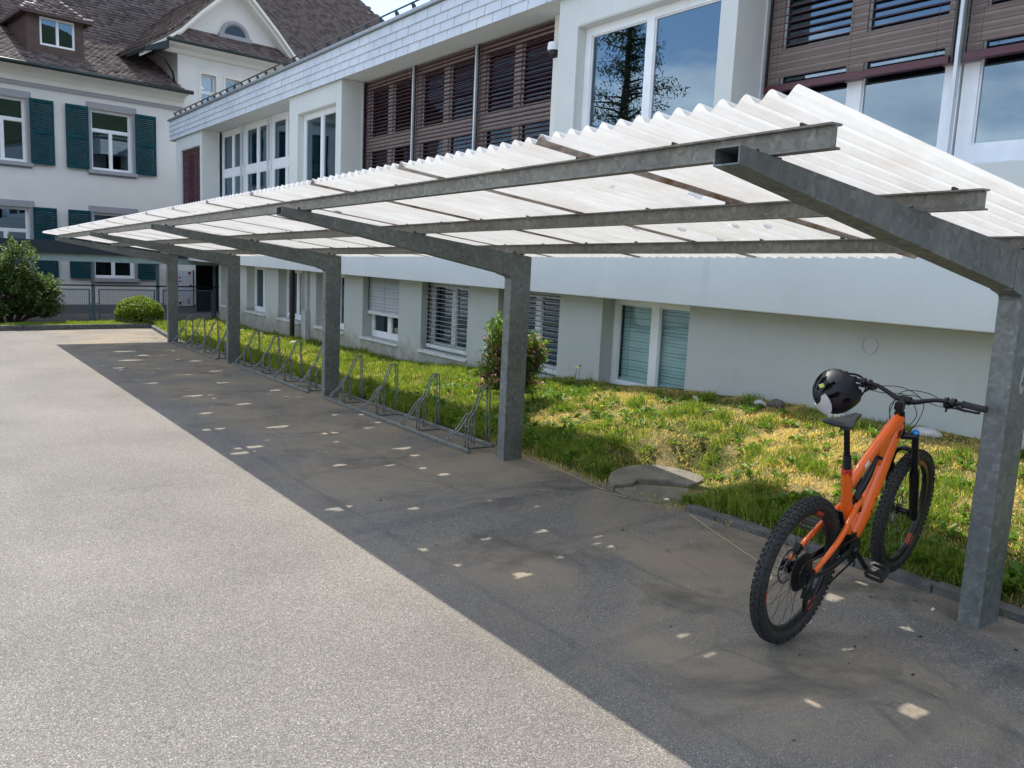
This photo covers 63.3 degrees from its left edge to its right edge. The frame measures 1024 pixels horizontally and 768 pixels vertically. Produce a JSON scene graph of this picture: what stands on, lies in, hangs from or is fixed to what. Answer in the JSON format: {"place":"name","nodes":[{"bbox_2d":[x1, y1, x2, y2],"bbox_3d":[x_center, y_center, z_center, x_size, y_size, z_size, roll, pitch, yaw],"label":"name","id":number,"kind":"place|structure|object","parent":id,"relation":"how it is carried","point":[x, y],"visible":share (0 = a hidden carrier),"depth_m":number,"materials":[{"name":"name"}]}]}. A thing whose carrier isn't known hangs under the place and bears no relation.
{"place":"outdoors","nodes":[
{"label":"outdoors","id":0,"kind":"place"},
{"bbox_2d":[201,0,429,88],"label":"sky","id":1,"kind":"structure","parent":0,"point":[380,7],"materials":[{"name":"white"}]},
{"bbox_2d":[0,311,1023,767],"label":"asphalt yard","id":2,"kind":"structure","parent":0,"point":[262,579],"depth_m":4.21,"materials":[{"name":"grey asphalt"}]},
{"bbox_2d":[0,232,68,322],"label":"broad shrub","id":3,"kind":"object","parent":2,"relation":"on","point":[21,286],"visible":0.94,"depth_m":20.71,"materials":[{"name":"green plant"}]},
{"bbox_2d":[0,323,166,337],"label":"yard kerb","id":4,"kind":"structure","parent":2,"relation":"on","point":[75,327],"depth_m":20.57,"materials":[{"name":"concrete"}]},
{"bbox_2d":[0,238,218,321],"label":"covered walkway","id":5,"kind":"structure","parent":2,"relation":"on","point":[54,250],"depth_m":22.72,"materials":[{"name":"metal"}]},
{"bbox_2d":[0,284,218,322],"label":"fence","id":6,"kind":"object","parent":2,"relation":"on","point":[125,296],"visible":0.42,"depth_m":23.40,"materials":[{"name":"metal"}]},
{"bbox_2d":[114,295,163,321],"bbox_3d":[-10.011,-1.973,22.312,1.280,0.832,1.215,-3,10,-35],"label":"round box shrub","id":7,"kind":"object","parent":2,"relation":"on","point":[128,307],"visible":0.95,"depth_m":22.02,"materials":[{"name":"green plant"}]},
{"bbox_2d":[0,0,384,313],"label":"old house","id":8,"kind":"structure","parent":2,"relation":"on","point":[95,95],"depth_m":27.46,"materials":[{"name":"white paint"}]},
{"bbox_2d":[0,87,55,168],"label":"window","id":9,"kind":"structure","parent":8,"relation":"in","point":[33,150],"depth_m":25.30,"materials":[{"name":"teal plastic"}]},
{"bbox_2d":[0,199,58,277],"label":"window","id":10,"kind":"structure","parent":8,"relation":"in","point":[47,223],"depth_m":25.73,"materials":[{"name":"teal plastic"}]},
{"bbox_2d":[65,101,156,178],"bbox_3d":[-13.005,-7.875,26.972,2.767,2.266,0.319,-5,11,-44],"label":"window","id":11,"kind":"structure","parent":8,"relation":"in","point":[87,139],"depth_m":26.99,"materials":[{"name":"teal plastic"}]},
{"bbox_2d":[68,205,155,283],"bbox_3d":[-13.159,-4.569,27.451,2.767,2.486,0.319,-5,11,-44],"label":"window","id":12,"kind":"structure","parent":8,"relation":"in","point":[77,270],"depth_m":27.21,"materials":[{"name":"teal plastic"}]},
{"bbox_2d":[178,270,193,305],"bbox_3d":[-11.548,-3.342,29.099,0.847,1.298,0.055,-5,11,-44],"label":"notice board","id":13,"kind":"object","parent":8,"relation":"attached to","point":[185,278],"visible":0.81,"depth_m":29.18,"materials":[{"name":"metal"}]},
{"bbox_2d":[199,71,217,104],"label":"window","id":14,"kind":"structure","parent":8,"relation":"in","point":[200,72],"depth_m":28.93,"materials":[{"name":"white plastic"}]},
{"bbox_2d":[223,76,241,93],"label":"window","id":15,"kind":"structure","parent":8,"relation":"in","point":[224,77],"depth_m":29.34,"materials":[{"name":"white plastic"}]},
{"bbox_2d":[218,21,251,43],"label":"gable window","id":16,"kind":"structure","parent":8,"relation":"in","point":[233,30],"depth_m":29.19,"materials":[{"name":"paint"}]},
{"bbox_2d":[171,315,225,359],"bbox_3d":[-6.268,-0.994,16.734,0.394,0.613,3.860,-3,9,-34],"label":"bicycle rack","id":17,"kind":"object","parent":2,"relation":"on","point":[212,351],"visible":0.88,"depth_m":16.56,"materials":[{"name":"grey metal"}]},
{"bbox_2d":[231,330,321,392],"bbox_3d":[-3.723,-0.431,13.102,0.394,0.613,3.860,-3,9,-34],"label":"bicycle rack","id":18,"kind":"object","parent":2,"relation":"on","point":[291,376],"visible":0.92,"depth_m":12.71,"materials":[{"name":"grey metal"}]},
{"bbox_2d":[323,355,493,452],"bbox_3d":[-1.325,0.109,9.608,0.394,0.613,3.860,-3,9,-34],"label":"bicycle rack","id":19,"kind":"object","parent":2,"relation":"on","point":[471,438],"visible":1,"depth_m":9.16,"materials":[{"name":"grey metal"}]},
{"bbox_2d":[43,84,1023,628],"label":"bicycle shelter","id":20,"kind":"object","parent":2,"relation":"on","point":[799,170],"visible":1,"depth_m":4.26,"materials":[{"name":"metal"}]},
{"bbox_2d":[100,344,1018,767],"bbox_3d":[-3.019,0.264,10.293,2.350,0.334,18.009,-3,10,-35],"label":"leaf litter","id":21,"kind":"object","parent":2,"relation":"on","point":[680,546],"visible":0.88,"depth_m":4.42,"materials":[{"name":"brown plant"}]},
{"bbox_2d":[530,456,603,489],"bbox_3d":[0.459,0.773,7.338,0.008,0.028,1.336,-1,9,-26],"label":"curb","id":22,"kind":"object","parent":2,"relation":"on","point":[568,473],"visible":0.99,"depth_m":7.26,"materials":[{"name":"grey concrete"}]},
{"bbox_2d":[167,0,1023,448],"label":"school building","id":23,"kind":"structure","parent":2,"relation":"on","point":[433,78],"depth_m":10.62,"materials":[{"name":"white paint"}]},
{"bbox_2d":[183,146,199,203],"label":"window","id":24,"kind":"structure","parent":23,"relation":"in","point":[189,198],"depth_m":24.03,"materials":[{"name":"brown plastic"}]},
{"bbox_2d":[217,125,244,197],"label":"window","id":25,"kind":"structure","parent":23,"relation":"in","point":[233,172],"depth_m":22.59,"materials":[{"name":"white plastic"}]},
{"bbox_2d":[245,267,265,315],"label":"window","id":26,"kind":"structure","parent":23,"relation":"in","point":[257,308],"depth_m":20.91,"materials":[{"name":"white plastic"}]},
{"bbox_2d":[240,116,271,192],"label":"window","id":27,"kind":"structure","parent":23,"relation":"in","point":[258,167],"depth_m":20.94,"materials":[{"name":"white plastic"}]},
{"bbox_2d":[266,110,288,188],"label":"window","id":28,"kind":"structure","parent":23,"relation":"in","point":[283,162],"depth_m":19.80,"materials":[{"name":"white plastic"}]},
{"bbox_2d":[276,269,300,323],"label":"window","id":29,"kind":"structure","parent":23,"relation":"in","point":[297,316],"depth_m":18.98,"materials":[{"name":"white plastic"}]},
{"bbox_2d":[303,106,335,181],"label":"window","id":30,"kind":"structure","parent":23,"relation":"in","point":[331,110],"depth_m":16.62,"materials":[{"name":"white plastic"}]},
{"bbox_2d":[313,274,343,333],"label":"window","id":31,"kind":"structure","parent":23,"relation":"in","point":[342,276],"depth_m":17.09,"materials":[{"name":"white plastic"}]},
{"bbox_2d":[359,277,398,346],"bbox_3d":[-2.330,-1.361,15.256,0.305,1.188,1.520,-3,10,-35],"label":"window","id":32,"kind":"structure","parent":23,"relation":"in","point":[383,300],"depth_m":15.33,"materials":[{"name":"white plastic"}]},
{"bbox_2d":[361,67,417,170],"bbox_3d":[-2.226,-4.399,15.036,0.190,2.265,1.957,-3,10,-35],"label":"window","id":33,"kind":"structure","parent":23,"relation":"in","point":[389,99],"depth_m":15.00,"materials":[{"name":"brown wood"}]},
{"bbox_2d":[417,282,468,361],"bbox_3d":[-1.020,-1.037,13.443,0.305,1.188,1.520,-3,10,-35],"label":"window","id":34,"kind":"structure","parent":23,"relation":"in","point":[453,347],"depth_m":13.53,"materials":[{"name":"white plastic"}]},
{"bbox_2d":[410,45,481,160],"bbox_3d":[-1.093,-4.119,13.467,0.190,2.265,1.957,-3,10,-35],"label":"window","id":35,"kind":"structure","parent":23,"relation":"in","point":[445,86],"depth_m":13.42,"materials":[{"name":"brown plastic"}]},
{"bbox_2d":[472,21,554,150],"bbox_3d":[0.041,-3.839,11.900,0.190,2.265,1.957,-3,10,-35],"label":"window","id":36,"kind":"structure","parent":23,"relation":"in","point":[515,90],"depth_m":11.86,"materials":[{"name":"brown wood"}]},
{"bbox_2d":[528,291,559,377],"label":"window","id":37,"kind":"structure","parent":23,"relation":"in","point":[540,300],"depth_m":11.48,"materials":[{"name":"white plastic"}]},
{"bbox_2d":[547,41,557,57],"bbox_3d":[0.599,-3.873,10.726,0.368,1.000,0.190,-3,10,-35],"label":"security camera","id":38,"kind":"object","parent":23,"relation":"attached to","point":[552,47],"visible":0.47,"depth_m":10.55,"materials":[{"name":"white plastic"}]},
{"bbox_2d":[610,299,689,388],"bbox_3d":[1.730,-0.422,9.906,0.135,1.130,1.424,-3,10,-35],"label":"window","id":39,"kind":"structure","parent":23,"relation":"in","point":[656,338],"depth_m":9.94,"materials":[{"name":"white plastic"}]},
{"bbox_2d":[581,0,720,131],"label":"window","id":40,"kind":"structure","parent":23,"relation":"in","point":[651,17],"depth_m":9.26,"materials":[{"name":"white plastic"}]},
{"bbox_2d":[759,0,968,155],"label":"window","id":41,"kind":"structure","parent":23,"relation":"in","point":[863,45],"depth_m":7.57,"materials":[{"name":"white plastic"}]},
{"bbox_2d":[944,0,1023,162],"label":"window","id":42,"kind":"structure","parent":23,"relation":"in","point":[985,21],"depth_m":6.75,"materials":[{"name":"white plastic"}]},
{"bbox_2d":[690,514,776,573],"bbox_3d":[1.441,1.046,5.513,0.014,0.025,1.272,1,8,-12],"label":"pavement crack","id":43,"kind":"object","parent":2,"relation":"on","point":[727,540],"visible":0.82,"depth_m":5.55,"materials":[{"name":"grey asphalt"}]},
{"bbox_2d":[685,504,1023,623],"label":"kerb edging","id":44,"kind":"object","parent":2,"relation":"on","point":[953,592],"visible":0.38,"depth_m":4.91,"materials":[{"name":"concrete"}]},
{"bbox_2d":[749,376,988,643],"bbox_3d":[1.798,0.605,4.279,1.909,1.141,0.806,-11,21,-41],"label":"mountain bike","id":45,"kind":"object","parent":2,"relation":"on","point":[841,524],"visible":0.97,"depth_m":4.17,"materials":[{"name":"metal"}]},
{"bbox_2d":[812,369,866,414],"bbox_3d":[1.812,0.031,4.603,0.318,0.254,0.202,-21,0,-15],"label":"bicycle helmet","id":46,"kind":"object","parent":45,"relation":"hanging from","point":[836,391],"visible":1,"depth_m":4.53,"materials":[{"name":"plastic"}]},
{"bbox_2d":[0,317,1023,614],"bbox_3d":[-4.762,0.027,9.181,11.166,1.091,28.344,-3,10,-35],"label":"grass","id":47,"kind":"structure","parent":0,"point":[402,371],"depth_m":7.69,"materials":[{"name":"green plant"}]},
{"bbox_2d":[474,310,553,395],"bbox_3d":[-0.011,-0.265,9.420,0.954,1.118,0.676,-3,10,-35],"label":"flowering shrub","id":48,"kind":"object","parent":47,"relation":"on","point":[536,357],"visible":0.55,"depth_m":9.34,"materials":[{"name":"green plant"}]},
{"bbox_2d":[608,465,709,504],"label":"drain slab","id":49,"kind":"structure","parent":47,"relation":"on","point":[644,479],"depth_m":6.88,"materials":[{"name":"concrete"}]},
{"bbox_2d":[363,370,1023,597],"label":"weeds","id":50,"kind":"object","parent":47,"relation":"on","point":[1007,586],"visible":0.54,"depth_m":7.46,"materials":[{"name":"green plant"}]},
{"bbox_2d":[753,399,767,405],"bbox_3d":[2.429,0.198,8.152,0.148,0.099,0.102,15,15,56],"label":"stone","id":51,"kind":"object","parent":47,"relation":"on","point":[759,401],"visible":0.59,"depth_m":8.11,"materials":[{"name":"white stone"}]},
{"bbox_2d":[767,399,784,408],"bbox_3d":[2.567,0.203,8.061,0.156,0.119,0.157,-1,9,-21],"label":"stone","id":52,"kind":"object","parent":47,"relation":"on","point":[776,403],"visible":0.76,"depth_m":8.01,"materials":[{"name":"grey stone"}]},
{"bbox_2d":[827,413,844,417],"bbox_3d":[2.936,0.303,7.554,0.153,0.148,0.369,3,8,3],"label":"stone","id":53,"kind":"object","parent":47,"relation":"on","point":[838,415],"visible":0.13,"depth_m":7.45,"materials":[{"name":"white stone"}]},
{"bbox_2d":[912,427,942,437],"bbox_3d":[3.411,0.407,6.840,0.253,0.099,0.125,10,11,43],"label":"stone","id":54,"kind":"object","parent":47,"relation":"on","point":[928,432],"visible":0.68,"depth_m":6.79,"materials":[{"name":"white stone"}]}
]}

